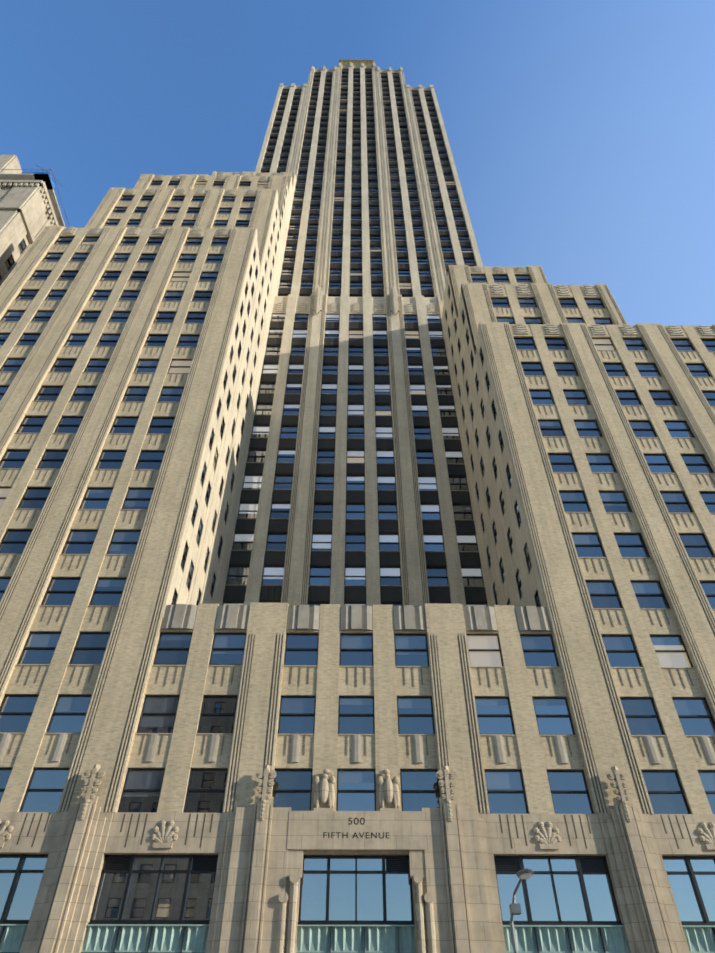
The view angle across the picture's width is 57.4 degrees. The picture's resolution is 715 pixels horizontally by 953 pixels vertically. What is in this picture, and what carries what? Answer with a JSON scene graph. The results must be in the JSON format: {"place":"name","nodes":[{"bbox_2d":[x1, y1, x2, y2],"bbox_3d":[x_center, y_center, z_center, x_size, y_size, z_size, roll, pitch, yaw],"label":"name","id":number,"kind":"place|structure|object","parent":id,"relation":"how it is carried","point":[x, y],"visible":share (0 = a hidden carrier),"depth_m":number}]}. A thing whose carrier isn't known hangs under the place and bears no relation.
{"place":"outdoors","nodes":[
{"label":"outdoors","id":0,"kind":"place"},
{"bbox_2d":[0,155,58,285],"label":"building stone","id":1,"kind":"structure","parent":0,"point":[27,213],"depth_m":73.10},
{"bbox_2d":[0,173,64,227],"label":"cornice","id":2,"kind":"structure","parent":1,"relation":"attached to","point":[43,177],"depth_m":76.52},
{"bbox_2d":[21,172,54,188],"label":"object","id":3,"kind":"structure","parent":0,"point":[52,183],"depth_m":76.44},
{"bbox_2d":[0,85,690,666],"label":"window blinds","id":4,"kind":"object","parent":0,"point":[494,659],"depth_m":35.62},
{"bbox_2d":[223,70,486,603],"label":"spandrel panels","id":5,"kind":"object","parent":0,"point":[352,594],"visible":0.56,"depth_m":73.06},
{"bbox_2d":[224,314,485,605],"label":"window blinds","id":6,"kind":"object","parent":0,"point":[382,538],"visible":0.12,"depth_m":62.59},
{"bbox_2d":[162,65,549,620],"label":"tower","id":7,"kind":"structure","parent":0,"point":[531,583],"depth_m":63.96},
{"bbox_2d":[339,60,373,65],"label":"rooftop structure","id":8,"kind":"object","parent":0,"point":[357,62],"visible":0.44,"depth_m":171.11},
{"bbox_2d":[0,69,714,813],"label":"window panes","id":9,"kind":"structure","parent":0,"point":[154,779],"depth_m":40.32},
{"bbox_2d":[0,66,714,952],"bbox_3d":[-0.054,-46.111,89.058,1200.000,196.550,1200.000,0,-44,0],"label":"building","id":10,"kind":"structure","parent":0,"point":[180,755],"depth_m":34.71},
{"bbox_2d":[16,804,693,952],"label":"building groove","id":11,"kind":"object","parent":10,"relation":"attached to","point":[266,853],"visible":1,"depth_m":28.23},
{"bbox_2d":[0,64,714,813],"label":"pilasters","id":12,"kind":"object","parent":10,"relation":"attached to","point":[308,540],"visible":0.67,"depth_m":46.22},
{"bbox_2d":[0,924,714,952],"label":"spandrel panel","id":13,"kind":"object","parent":10,"relation":"attached to","point":[133,938],"visible":0.88,"depth_m":25.94},
{"bbox_2d":[0,186,714,756],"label":"brick rib","id":14,"kind":"object","parent":10,"relation":"attached to","point":[308,668],"visible":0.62,"depth_m":41.23},
{"bbox_2d":[62,62,714,335],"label":"ornaments","id":15,"kind":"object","parent":10,"relation":"attached to","point":[598,329],"visible":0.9,"depth_m":75.83},
{"bbox_2d":[0,857,714,920],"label":"storefront windows","id":16,"kind":"structure","parent":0,"point":[170,892],"depth_m":27.25},
{"bbox_2d":[0,70,714,763],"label":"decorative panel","id":17,"kind":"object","parent":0,"point":[352,618],"visible":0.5,"depth_m":35.97},
{"bbox_2d":[0,0,714,325],"label":"sky","id":18,"kind":"structure","parent":0,"point":[581,133]},
{"bbox_3d":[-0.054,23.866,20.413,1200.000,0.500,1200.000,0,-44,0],"label":"concrete building","id":19,"kind":"structure","parent":0,"visible":0},
{"bbox_2d":[0,69,714,952],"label":"window frames","id":20,"kind":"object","parent":19,"relation":"on","point":[390,863],"visible":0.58,"depth_m":40.46},
{"bbox_2d":[323,832,388,837],"bbox_3d":[-0.042,15.456,28.152,2.846,0.236,0.008,0,-44,0],"label":"sign lettering","id":21,"kind":"object","parent":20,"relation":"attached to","point":[357,836],"visible":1,"depth_m":28.15},
{"bbox_2d":[348,818,364,824],"bbox_3d":[-0.046,15.054,28.547,0.730,0.280,0.008,0,-44,0],"label":"building number","id":22,"kind":"object","parent":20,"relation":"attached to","point":[358,821],"visible":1,"depth_m":28.55}
]}

